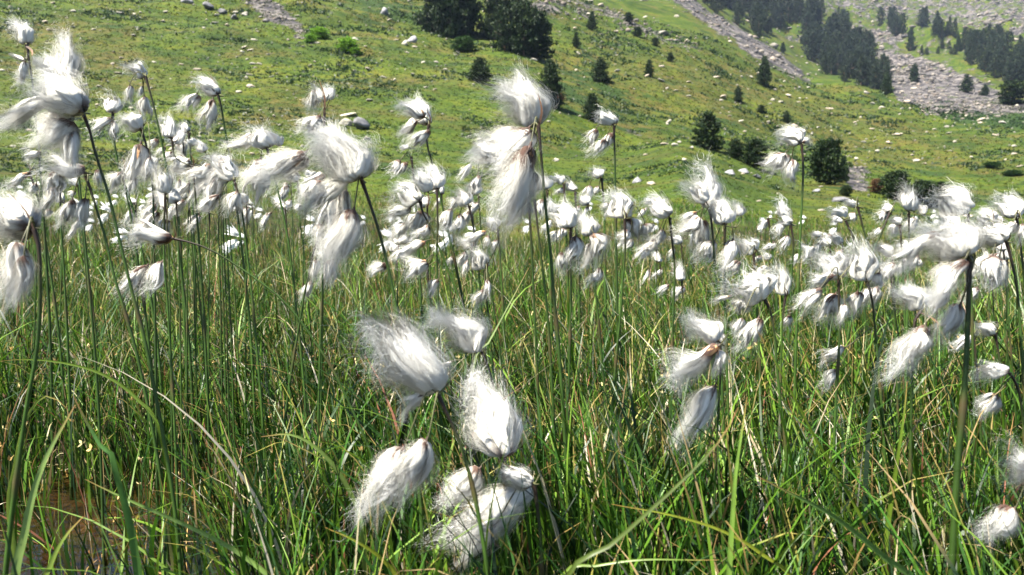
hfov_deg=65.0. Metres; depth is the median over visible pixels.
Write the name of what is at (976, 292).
cottongrass
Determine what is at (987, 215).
cottongrass
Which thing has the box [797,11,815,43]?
pine tree
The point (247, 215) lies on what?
cottongrass
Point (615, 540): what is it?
sedge leaf
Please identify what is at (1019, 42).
pine tree
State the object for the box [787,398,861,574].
sedge leaf
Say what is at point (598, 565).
sedge leaf
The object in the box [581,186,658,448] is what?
cottongrass
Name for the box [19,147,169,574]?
cottongrass
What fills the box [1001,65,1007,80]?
pine tree
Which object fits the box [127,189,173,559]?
cottongrass
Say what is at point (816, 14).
pine tree
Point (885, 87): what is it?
pine tree
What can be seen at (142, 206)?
cottongrass
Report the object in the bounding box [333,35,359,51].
shrub
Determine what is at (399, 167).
cottongrass
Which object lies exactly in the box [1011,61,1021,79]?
pine tree
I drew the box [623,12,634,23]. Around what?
pine tree
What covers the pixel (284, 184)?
cottongrass
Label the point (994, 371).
cottongrass
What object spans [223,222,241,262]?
cottongrass
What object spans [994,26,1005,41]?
pine tree
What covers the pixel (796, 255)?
cottongrass
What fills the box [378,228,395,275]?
cottongrass
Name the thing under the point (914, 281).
cottongrass
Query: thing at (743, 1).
pine tree
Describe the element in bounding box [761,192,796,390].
cottongrass
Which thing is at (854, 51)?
pine tree
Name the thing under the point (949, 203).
cottongrass
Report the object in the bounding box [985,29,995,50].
pine tree
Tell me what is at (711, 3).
pine tree
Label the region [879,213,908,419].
cottongrass
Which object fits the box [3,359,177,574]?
sedge leaf
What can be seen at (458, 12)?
pine tree
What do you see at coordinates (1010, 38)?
pine tree
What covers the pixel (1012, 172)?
shrub
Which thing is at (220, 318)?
cottongrass
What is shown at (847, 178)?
pine tree
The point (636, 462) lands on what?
grass
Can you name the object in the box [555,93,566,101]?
shrub
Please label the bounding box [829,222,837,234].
cottongrass
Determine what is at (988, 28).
pine tree
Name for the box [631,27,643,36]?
pine tree
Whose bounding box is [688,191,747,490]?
cottongrass
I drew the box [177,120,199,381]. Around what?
cottongrass
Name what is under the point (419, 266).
cottongrass
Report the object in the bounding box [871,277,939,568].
cottongrass
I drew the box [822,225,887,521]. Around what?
cottongrass
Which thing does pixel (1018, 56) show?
pine tree
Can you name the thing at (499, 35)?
pine tree
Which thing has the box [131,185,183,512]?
cottongrass
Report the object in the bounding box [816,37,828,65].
pine tree
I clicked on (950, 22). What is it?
pine tree
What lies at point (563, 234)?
cottongrass
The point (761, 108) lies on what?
pine tree
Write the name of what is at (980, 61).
pine tree
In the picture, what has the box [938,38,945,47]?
pine tree
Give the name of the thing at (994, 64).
pine tree
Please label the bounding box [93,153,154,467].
cottongrass
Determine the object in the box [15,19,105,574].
cottongrass
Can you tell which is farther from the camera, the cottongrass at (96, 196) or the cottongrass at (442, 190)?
the cottongrass at (96, 196)
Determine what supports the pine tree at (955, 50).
on the ground at (666, 12)
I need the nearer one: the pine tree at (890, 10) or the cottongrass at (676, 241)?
the cottongrass at (676, 241)
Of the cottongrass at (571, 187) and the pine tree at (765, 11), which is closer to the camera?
the cottongrass at (571, 187)
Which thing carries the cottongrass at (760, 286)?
on the ground at (666, 12)
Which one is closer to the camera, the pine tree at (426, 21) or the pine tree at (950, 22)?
the pine tree at (426, 21)
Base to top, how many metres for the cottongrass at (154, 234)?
0.409 m
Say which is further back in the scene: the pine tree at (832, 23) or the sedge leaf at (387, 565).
the pine tree at (832, 23)
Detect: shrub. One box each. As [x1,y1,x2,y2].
[303,34,317,42]
[307,26,330,38]
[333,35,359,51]
[350,47,362,54]
[448,35,478,51]
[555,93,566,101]
[866,178,883,193]
[980,161,1003,167]
[999,169,1023,175]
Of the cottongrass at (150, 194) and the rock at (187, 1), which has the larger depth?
the rock at (187, 1)
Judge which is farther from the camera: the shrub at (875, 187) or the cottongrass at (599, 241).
the shrub at (875, 187)
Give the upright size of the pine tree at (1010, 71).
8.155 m
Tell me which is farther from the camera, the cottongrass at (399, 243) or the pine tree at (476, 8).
the pine tree at (476, 8)
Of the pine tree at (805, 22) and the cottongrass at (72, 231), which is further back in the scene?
the pine tree at (805, 22)
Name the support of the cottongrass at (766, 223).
on the ground at (666, 12)
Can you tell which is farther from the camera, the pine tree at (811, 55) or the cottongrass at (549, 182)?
the pine tree at (811, 55)
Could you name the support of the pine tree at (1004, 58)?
on the ground at (666, 12)
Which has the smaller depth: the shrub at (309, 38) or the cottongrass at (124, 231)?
the cottongrass at (124, 231)
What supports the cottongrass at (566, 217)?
on the ground at (666, 12)
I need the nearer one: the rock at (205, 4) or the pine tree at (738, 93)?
the rock at (205, 4)
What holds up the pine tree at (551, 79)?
on the ground at (666, 12)
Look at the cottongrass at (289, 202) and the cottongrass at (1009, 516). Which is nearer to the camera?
the cottongrass at (1009, 516)
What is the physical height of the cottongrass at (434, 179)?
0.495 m
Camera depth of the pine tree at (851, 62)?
221.32 m
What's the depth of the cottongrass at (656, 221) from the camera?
7.03 m
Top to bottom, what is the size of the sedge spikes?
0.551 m
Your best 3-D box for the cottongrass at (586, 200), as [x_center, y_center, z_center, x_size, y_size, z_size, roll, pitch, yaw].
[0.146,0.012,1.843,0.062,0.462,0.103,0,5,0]
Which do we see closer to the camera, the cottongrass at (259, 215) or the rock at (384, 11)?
the cottongrass at (259, 215)
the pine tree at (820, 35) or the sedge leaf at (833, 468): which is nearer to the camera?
the sedge leaf at (833, 468)
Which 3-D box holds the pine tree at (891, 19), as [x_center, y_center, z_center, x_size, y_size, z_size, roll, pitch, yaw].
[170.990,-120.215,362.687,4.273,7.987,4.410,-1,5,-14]
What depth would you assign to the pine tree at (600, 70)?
68.93 m
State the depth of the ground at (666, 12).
56.77 m
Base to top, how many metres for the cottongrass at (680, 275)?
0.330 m
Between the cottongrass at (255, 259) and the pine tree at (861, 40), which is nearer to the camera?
the cottongrass at (255, 259)
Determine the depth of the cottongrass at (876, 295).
1.06 m
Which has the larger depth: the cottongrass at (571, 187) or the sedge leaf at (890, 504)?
the cottongrass at (571, 187)
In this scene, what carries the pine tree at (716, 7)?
on the ground at (666, 12)
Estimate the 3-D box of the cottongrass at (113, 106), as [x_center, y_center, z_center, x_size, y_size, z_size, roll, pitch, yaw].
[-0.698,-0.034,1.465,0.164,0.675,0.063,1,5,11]
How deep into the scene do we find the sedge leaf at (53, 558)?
0.61 m
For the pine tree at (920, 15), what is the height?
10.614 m
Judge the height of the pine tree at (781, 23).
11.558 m
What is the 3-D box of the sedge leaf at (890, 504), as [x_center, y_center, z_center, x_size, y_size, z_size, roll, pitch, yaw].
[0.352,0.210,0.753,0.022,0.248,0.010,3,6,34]
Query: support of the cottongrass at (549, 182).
on the ground at (666, 12)
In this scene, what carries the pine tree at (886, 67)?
on the ground at (666, 12)
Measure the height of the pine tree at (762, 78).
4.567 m
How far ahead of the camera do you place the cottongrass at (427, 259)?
1.71 m
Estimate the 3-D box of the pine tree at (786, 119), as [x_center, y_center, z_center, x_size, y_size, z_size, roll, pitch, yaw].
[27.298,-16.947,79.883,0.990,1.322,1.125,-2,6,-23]
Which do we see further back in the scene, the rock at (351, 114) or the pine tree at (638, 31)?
the pine tree at (638, 31)
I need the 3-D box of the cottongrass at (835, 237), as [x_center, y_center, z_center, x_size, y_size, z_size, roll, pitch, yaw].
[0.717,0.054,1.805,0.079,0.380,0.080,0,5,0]
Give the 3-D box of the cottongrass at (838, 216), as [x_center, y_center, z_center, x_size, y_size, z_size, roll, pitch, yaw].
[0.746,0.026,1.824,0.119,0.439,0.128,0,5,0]
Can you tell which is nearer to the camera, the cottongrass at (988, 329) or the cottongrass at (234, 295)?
the cottongrass at (988, 329)
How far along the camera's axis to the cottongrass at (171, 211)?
1.29 m
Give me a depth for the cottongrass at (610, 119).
1.50 m
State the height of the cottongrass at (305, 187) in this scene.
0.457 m
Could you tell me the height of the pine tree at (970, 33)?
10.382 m
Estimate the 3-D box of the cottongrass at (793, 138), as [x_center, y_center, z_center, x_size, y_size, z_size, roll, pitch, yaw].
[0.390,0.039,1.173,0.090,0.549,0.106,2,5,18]
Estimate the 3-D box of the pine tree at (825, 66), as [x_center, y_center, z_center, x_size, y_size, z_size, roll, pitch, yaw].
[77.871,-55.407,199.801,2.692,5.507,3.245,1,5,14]
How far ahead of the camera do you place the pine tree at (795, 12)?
311.13 m
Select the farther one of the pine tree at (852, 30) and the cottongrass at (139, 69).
the pine tree at (852, 30)
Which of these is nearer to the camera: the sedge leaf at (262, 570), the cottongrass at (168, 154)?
the sedge leaf at (262, 570)
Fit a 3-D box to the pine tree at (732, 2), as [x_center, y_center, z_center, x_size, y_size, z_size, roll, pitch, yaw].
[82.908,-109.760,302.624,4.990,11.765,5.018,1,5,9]
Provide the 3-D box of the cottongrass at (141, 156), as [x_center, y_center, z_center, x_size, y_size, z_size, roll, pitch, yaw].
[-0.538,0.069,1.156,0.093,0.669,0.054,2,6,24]
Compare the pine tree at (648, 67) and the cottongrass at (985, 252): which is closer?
the cottongrass at (985, 252)
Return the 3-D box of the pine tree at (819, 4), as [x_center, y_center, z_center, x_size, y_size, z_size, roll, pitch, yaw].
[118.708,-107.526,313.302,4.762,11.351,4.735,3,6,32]
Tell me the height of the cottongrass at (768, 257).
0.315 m
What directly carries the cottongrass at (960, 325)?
on the ground at (666, 12)
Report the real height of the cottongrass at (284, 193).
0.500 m
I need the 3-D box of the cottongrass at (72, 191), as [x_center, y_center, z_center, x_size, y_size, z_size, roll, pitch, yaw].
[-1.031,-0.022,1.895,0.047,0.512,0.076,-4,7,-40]
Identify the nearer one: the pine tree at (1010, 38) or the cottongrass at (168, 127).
the cottongrass at (168, 127)
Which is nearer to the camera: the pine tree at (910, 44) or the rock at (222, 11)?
the rock at (222, 11)
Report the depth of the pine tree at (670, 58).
98.41 m
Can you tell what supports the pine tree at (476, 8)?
on the ground at (666, 12)
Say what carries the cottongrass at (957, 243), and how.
on the ground at (666, 12)
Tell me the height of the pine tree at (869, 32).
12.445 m
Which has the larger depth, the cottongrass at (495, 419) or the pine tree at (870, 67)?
the pine tree at (870, 67)
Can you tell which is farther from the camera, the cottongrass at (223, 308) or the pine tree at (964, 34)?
the pine tree at (964, 34)
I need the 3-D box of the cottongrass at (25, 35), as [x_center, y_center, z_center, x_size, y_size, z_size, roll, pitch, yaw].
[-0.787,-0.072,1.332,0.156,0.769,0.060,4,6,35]
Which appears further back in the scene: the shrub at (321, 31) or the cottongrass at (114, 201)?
the shrub at (321, 31)
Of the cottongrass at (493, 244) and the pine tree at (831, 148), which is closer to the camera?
the cottongrass at (493, 244)
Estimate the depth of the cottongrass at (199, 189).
1.23 m
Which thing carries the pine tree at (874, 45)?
on the ground at (666, 12)
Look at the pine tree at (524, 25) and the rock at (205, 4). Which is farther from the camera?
the rock at (205, 4)
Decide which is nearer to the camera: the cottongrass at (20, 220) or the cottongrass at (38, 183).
the cottongrass at (20, 220)
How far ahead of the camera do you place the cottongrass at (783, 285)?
1.15 m
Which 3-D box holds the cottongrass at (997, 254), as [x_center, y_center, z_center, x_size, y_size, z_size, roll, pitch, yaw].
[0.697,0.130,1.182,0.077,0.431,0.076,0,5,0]
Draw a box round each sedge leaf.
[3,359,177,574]
[6,395,65,557]
[11,405,74,574]
[43,517,82,574]
[73,396,141,574]
[85,479,266,574]
[261,433,367,574]
[325,527,397,574]
[468,268,528,461]
[560,558,698,574]
[566,407,738,574]
[612,504,791,574]
[726,398,746,574]
[755,327,888,574]
[755,475,910,574]
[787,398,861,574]
[881,385,906,574]
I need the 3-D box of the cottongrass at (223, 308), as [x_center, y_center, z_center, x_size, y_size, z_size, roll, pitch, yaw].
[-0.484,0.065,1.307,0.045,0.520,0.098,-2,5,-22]
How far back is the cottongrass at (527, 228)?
6.22 m
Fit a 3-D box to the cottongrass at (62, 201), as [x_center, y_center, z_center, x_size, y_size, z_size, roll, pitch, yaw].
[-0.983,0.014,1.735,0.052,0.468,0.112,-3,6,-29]
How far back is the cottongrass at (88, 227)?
5.01 m
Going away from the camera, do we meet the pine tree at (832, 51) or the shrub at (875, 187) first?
the shrub at (875, 187)
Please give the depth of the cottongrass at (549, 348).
0.90 m
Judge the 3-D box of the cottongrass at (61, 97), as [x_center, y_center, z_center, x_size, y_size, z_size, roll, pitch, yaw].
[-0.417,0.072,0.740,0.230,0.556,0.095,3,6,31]
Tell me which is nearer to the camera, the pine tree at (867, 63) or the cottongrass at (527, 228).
the cottongrass at (527, 228)
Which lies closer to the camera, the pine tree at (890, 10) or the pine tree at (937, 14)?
the pine tree at (937, 14)
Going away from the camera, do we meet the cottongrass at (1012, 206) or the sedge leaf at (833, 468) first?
the sedge leaf at (833, 468)
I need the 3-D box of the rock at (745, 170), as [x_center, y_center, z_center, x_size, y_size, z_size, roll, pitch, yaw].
[7.317,-3.656,25.280,0.362,0.202,0.431,-3,6,-27]
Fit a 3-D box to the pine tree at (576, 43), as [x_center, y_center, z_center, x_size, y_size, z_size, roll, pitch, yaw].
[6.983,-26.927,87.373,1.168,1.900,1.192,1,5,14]
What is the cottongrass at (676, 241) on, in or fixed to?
on the ground at (666, 12)
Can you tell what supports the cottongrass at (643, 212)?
on the ground at (666, 12)
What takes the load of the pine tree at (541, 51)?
on the ground at (666, 12)
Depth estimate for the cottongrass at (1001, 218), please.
1.51 m
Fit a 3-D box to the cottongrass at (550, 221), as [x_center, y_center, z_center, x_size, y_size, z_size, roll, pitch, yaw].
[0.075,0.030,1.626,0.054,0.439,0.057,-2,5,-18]
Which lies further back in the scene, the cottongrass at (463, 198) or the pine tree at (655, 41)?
the pine tree at (655, 41)
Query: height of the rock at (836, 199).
0.158 m
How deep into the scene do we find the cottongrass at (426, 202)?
1.41 m
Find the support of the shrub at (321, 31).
on the ground at (666, 12)
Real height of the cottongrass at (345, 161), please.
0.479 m
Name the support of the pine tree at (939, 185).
on the ground at (666, 12)
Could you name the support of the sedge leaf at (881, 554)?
on the ground at (666, 12)
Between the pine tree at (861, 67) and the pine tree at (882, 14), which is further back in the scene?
the pine tree at (882, 14)
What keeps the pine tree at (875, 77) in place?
on the ground at (666, 12)
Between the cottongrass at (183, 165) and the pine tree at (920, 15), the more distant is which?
the pine tree at (920, 15)
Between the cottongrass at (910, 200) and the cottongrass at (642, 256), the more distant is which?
the cottongrass at (642, 256)
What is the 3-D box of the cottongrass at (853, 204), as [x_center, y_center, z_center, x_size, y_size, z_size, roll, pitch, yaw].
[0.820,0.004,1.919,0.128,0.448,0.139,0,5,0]
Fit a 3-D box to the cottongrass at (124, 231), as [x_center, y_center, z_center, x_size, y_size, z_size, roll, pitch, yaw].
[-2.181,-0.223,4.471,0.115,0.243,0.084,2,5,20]
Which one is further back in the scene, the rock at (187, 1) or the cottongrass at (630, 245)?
the rock at (187, 1)
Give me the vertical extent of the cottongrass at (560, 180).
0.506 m
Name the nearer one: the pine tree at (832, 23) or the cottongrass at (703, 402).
the cottongrass at (703, 402)
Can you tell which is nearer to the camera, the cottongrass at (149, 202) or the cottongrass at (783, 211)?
the cottongrass at (149, 202)
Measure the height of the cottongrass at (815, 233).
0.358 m
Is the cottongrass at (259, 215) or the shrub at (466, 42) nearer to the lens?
the cottongrass at (259, 215)
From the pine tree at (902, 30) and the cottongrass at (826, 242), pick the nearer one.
the cottongrass at (826, 242)
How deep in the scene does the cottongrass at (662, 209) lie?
1.10 m
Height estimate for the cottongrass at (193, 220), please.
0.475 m
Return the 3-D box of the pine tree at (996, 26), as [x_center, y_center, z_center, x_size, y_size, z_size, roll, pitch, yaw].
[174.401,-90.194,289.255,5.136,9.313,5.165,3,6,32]
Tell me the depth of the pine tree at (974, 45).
263.46 m
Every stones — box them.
[1,0,1023,197]
[242,0,1023,194]
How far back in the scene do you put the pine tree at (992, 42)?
249.44 m
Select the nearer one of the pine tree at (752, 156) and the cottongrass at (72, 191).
the cottongrass at (72, 191)
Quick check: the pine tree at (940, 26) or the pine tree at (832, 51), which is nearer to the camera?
the pine tree at (832, 51)
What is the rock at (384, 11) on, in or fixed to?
on the ground at (666, 12)
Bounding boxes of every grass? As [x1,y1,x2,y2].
[0,174,1023,574]
[0,266,966,574]
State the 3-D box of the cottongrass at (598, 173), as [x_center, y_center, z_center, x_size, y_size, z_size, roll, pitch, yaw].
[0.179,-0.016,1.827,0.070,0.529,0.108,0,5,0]
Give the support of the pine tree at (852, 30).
on the ground at (666, 12)
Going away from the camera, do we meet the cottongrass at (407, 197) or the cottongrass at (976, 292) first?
the cottongrass at (407, 197)
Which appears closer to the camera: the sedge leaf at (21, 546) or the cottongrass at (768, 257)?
the sedge leaf at (21, 546)
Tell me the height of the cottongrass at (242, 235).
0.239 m
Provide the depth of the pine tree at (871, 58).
226.27 m
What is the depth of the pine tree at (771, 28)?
262.90 m
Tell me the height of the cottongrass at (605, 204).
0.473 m
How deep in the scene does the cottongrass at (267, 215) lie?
1.50 m
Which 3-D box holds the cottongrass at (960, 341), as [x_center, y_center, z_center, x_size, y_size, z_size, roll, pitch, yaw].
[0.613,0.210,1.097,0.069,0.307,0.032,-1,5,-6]
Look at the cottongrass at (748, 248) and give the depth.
1.15 m
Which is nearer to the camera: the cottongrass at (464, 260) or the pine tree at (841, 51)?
the cottongrass at (464, 260)
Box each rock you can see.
[180,0,193,3]
[202,1,213,8]
[217,8,226,13]
[339,118,351,125]
[341,112,356,115]
[353,117,369,128]
[381,7,387,14]
[407,35,416,42]
[632,177,641,182]
[725,170,734,174]
[738,168,748,173]
[832,197,848,201]
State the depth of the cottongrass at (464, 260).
1.39 m
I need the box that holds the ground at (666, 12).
[0,0,1023,574]
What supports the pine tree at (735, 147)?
on the ground at (666, 12)
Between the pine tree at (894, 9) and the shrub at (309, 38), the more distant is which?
the pine tree at (894, 9)
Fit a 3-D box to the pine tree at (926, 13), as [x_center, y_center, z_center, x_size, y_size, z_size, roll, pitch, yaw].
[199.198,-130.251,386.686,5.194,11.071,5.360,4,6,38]
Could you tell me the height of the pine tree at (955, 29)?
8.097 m
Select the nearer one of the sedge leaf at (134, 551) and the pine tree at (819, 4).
the sedge leaf at (134, 551)
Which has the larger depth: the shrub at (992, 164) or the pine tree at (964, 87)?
the pine tree at (964, 87)
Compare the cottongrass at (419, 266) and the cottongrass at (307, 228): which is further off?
the cottongrass at (307, 228)
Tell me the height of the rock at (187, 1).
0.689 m
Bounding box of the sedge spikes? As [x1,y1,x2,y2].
[0,215,1022,574]
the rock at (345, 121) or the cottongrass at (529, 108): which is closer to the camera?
the cottongrass at (529, 108)
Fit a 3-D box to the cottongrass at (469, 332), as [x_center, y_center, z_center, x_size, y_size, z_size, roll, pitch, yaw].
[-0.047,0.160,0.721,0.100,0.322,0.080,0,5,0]
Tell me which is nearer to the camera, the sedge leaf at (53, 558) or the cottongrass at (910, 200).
the sedge leaf at (53, 558)
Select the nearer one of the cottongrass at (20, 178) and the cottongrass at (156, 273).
the cottongrass at (156, 273)
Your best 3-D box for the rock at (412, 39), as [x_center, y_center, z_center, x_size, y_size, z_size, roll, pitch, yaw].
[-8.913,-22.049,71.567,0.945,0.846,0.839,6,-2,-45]
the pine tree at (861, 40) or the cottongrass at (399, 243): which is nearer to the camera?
the cottongrass at (399, 243)
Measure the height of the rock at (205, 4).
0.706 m
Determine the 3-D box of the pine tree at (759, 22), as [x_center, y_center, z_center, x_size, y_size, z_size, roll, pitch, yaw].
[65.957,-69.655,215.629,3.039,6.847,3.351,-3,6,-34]
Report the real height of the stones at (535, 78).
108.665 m
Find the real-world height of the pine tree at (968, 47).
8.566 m
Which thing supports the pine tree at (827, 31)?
on the ground at (666, 12)
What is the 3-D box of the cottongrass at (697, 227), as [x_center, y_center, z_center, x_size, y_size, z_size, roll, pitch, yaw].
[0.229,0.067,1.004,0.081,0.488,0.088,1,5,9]
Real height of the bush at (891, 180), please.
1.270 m
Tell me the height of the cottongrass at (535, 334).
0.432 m
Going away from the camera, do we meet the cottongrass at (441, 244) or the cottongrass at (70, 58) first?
the cottongrass at (70, 58)
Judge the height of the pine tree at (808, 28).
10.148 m
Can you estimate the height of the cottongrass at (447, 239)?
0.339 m
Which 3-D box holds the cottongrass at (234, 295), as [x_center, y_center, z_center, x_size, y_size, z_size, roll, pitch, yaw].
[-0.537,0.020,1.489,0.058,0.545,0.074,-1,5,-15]
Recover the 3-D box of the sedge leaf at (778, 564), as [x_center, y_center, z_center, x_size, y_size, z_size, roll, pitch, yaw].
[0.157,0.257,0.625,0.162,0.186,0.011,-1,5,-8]
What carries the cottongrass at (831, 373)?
on the ground at (666, 12)
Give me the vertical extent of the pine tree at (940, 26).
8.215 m
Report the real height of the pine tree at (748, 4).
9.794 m
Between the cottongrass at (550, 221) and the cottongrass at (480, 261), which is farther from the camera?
the cottongrass at (550, 221)
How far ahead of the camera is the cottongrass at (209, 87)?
1.29 m
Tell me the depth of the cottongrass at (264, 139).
1.10 m
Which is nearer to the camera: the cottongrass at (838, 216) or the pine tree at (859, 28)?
the cottongrass at (838, 216)
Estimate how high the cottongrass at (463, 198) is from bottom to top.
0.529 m
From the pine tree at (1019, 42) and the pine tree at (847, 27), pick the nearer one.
the pine tree at (1019, 42)
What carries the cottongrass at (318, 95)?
on the ground at (666, 12)
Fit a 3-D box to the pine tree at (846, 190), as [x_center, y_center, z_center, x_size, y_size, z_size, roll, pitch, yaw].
[10.784,-3.116,25.936,0.517,0.408,0.519,-3,6,-31]
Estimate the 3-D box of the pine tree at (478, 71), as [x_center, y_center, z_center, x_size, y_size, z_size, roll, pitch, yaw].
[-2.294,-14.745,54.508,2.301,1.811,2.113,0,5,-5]
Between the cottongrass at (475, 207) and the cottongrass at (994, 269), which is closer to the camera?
the cottongrass at (994, 269)
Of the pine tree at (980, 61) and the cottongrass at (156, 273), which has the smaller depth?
the cottongrass at (156, 273)
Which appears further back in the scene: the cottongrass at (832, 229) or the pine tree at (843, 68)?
the pine tree at (843, 68)
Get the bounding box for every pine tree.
[412,0,446,31]
[427,0,476,37]
[456,0,483,35]
[462,57,494,82]
[479,0,502,39]
[488,0,517,51]
[503,0,541,55]
[527,8,558,59]
[539,58,565,107]
[571,31,581,47]
[581,92,600,120]
[585,11,598,29]
[590,58,611,81]
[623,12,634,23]
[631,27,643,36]
[643,59,654,76]
[651,37,659,45]
[666,52,674,61]
[689,110,726,150]
[707,0,717,9]
[712,0,721,13]
[717,0,725,10]
[726,0,736,8]
[726,138,744,159]
[731,0,746,25]
[732,86,743,101]
[736,138,769,167]
[740,0,746,13]
[745,0,751,11]
[747,0,755,20]
[748,5,765,30]
[753,15,763,38]
[754,55,771,86]
[757,105,766,112]
[760,5,771,30]
[766,19,773,33]
[775,0,785,29]
[780,42,785,52]
[781,110,791,122]
[790,2,798,22]
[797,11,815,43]
[800,26,815,53]
[801,136,853,184]
[803,29,822,62]
[811,1,821,24]
[814,32,826,59]
[816,0,822,22]
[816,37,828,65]
[819,0,826,18]
[819,53,829,74]
[823,12,843,36]
[824,13,843,34]
[825,45,838,74]
[835,43,844,63]
[838,62,849,80]
[838,155,850,182]
[838,185,853,196]
[839,14,848,32]
[843,52,856,77]
[844,20,851,34]
[848,48,860,76]
[849,27,861,40]
[850,25,865,36]
[853,54,867,84]
[857,34,869,47]
[858,30,877,53]
[859,58,871,84]
[865,64,879,84]
[867,50,878,70]
[868,34,878,62]
[869,59,881,88]
[875,7,886,26]
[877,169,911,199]
[878,55,895,79]
[878,60,892,88]
[879,53,889,82]
[879,72,893,94]
[885,7,892,23]
[887,12,893,27]
[889,6,899,24]
[890,16,901,35]
[897,13,907,34]
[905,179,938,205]
[906,26,915,50]
[908,63,919,82]
[915,6,928,27]
[920,5,929,26]
[929,180,950,207]
[930,19,936,35]
[931,11,941,27]
[935,19,946,38]
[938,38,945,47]
[943,21,950,35]
[946,16,952,34]
[950,18,958,37]
[951,44,956,54]
[956,36,961,50]
[957,74,974,92]
[960,27,967,48]
[963,36,972,60]
[963,39,976,59]
[964,29,974,54]
[968,47,977,64]
[971,29,988,54]
[977,51,983,68]
[978,84,989,95]
[979,47,992,71]
[983,22,992,44]
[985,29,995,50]
[985,55,1002,77]
[986,34,1002,49]
[993,24,1004,39]
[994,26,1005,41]
[994,78,1023,104]
[999,56,1006,73]
[1001,31,1015,51]
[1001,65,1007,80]
[1002,56,1017,82]
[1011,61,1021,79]
[1012,44,1019,55]
[1012,53,1023,79]
[1015,35,1023,49]
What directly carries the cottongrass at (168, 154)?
on the ground at (666, 12)
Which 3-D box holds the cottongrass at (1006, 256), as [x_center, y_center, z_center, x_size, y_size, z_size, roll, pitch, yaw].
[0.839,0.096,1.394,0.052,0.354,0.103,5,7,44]
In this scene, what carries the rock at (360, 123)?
on the ground at (666, 12)
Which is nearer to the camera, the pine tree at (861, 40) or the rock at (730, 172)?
the rock at (730, 172)
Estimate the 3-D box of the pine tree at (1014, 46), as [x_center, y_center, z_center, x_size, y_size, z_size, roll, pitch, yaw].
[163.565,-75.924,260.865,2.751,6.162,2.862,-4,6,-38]
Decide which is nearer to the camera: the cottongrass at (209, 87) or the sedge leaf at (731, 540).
the sedge leaf at (731, 540)
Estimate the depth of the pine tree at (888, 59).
224.75 m
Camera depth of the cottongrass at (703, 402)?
0.74 m
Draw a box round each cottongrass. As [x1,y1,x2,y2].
[0,58,182,574]
[0,163,66,443]
[0,181,54,574]
[1,13,55,481]
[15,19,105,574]
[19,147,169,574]
[21,147,73,499]
[23,178,40,399]
[44,193,64,394]
[62,197,100,414]
[66,177,89,358]
[81,88,164,424]
[85,216,97,248]
[92,195,101,212]
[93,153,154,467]
[99,201,111,235]
[106,102,160,550]
[108,160,179,526]
[111,207,390,525]
[112,194,121,223]
[112,228,130,248]
[114,54,196,481]
[120,192,138,333]
[123,171,138,387]
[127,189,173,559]
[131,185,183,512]
[139,155,159,388]
[139,199,144,209]
[144,110,198,460]
[144,181,170,464]
[146,187,151,197]
[153,120,207,443]
[154,163,194,497]
[158,138,214,453]
[160,178,198,492]
[163,125,212,523]
[172,71,257,460]
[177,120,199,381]
[180,196,214,473]
[183,172,223,486]
[186,146,266,531]
[189,152,230,485]
[190,145,235,481]
[204,191,227,482]
[206,154,239,434]
[218,117,308,454]
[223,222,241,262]
[227,115,425,574]
[230,190,253,461]
[235,232,250,265]
[239,192,261,371]
[254,208,265,222]
[258,195,307,390]
[273,172,312,352]
[278,222,340,500]
[279,182,305,351]
[281,177,295,385]
[287,173,336,525]
[292,79,337,483]
[303,169,315,339]
[303,214,318,253]
[322,296,488,574]
[366,237,406,443]
[375,174,494,461]
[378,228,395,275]
[383,144,423,342]
[387,92,477,448]
[388,233,413,439]
[394,220,443,482]
[400,344,543,574]
[403,156,449,474]
[403,292,512,574]
[405,195,432,403]
[410,177,429,338]
[424,184,457,378]
[430,228,453,275]
[433,160,487,385]
[439,182,504,400]
[444,229,455,273]
[447,234,477,377]
[448,192,480,377]
[457,229,498,457]
[459,60,571,563]
[475,215,506,380]
[505,200,540,456]
[522,220,532,247]
[533,167,558,510]
[533,172,556,361]
[539,197,563,370]
[540,191,585,427]
[546,173,569,330]
[546,228,574,349]
[562,175,581,373]
[564,208,615,448]
[570,193,591,379]
[579,165,606,374]
[580,104,619,392]
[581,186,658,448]
[600,192,622,373]
[617,239,639,351]
[632,234,660,379]
[634,189,675,470]
[636,195,674,318]
[641,247,667,371]
[651,218,658,231]
[652,306,730,536]
[656,258,687,394]
[666,151,728,443]
[666,233,684,342]
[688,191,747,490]
[701,254,792,566]
[720,224,764,427]
[755,124,812,488]
[755,257,795,460]
[756,251,784,333]
[758,212,779,349]
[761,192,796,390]
[785,239,866,537]
[787,241,815,349]
[801,236,849,374]
[807,229,826,343]
[812,325,884,494]
[819,229,848,378]
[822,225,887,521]
[823,202,868,373]
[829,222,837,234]
[837,196,883,370]
[841,199,894,388]
[859,257,898,431]
[869,201,998,574]
[869,241,908,435]
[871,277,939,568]
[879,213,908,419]
[885,238,932,382]
[893,180,927,451]
[902,180,978,486]
[905,227,939,435]
[938,216,961,393]
[950,329,983,470]
[957,252,998,429]
[958,430,1023,548]
[964,213,1023,407]
[968,350,1023,453]
[970,206,1013,439]
[970,320,1008,487]
[972,248,989,342]
[976,188,1023,286]
[979,242,1018,492]
[982,214,1009,353]
[989,248,1013,403]
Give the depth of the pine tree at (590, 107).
50.31 m
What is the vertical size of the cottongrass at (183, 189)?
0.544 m
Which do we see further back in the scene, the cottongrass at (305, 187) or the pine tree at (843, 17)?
the pine tree at (843, 17)
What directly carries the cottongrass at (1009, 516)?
on the ground at (666, 12)
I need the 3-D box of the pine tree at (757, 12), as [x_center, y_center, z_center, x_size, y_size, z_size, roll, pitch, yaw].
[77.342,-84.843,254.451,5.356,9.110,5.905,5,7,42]
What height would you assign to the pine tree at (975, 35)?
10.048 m

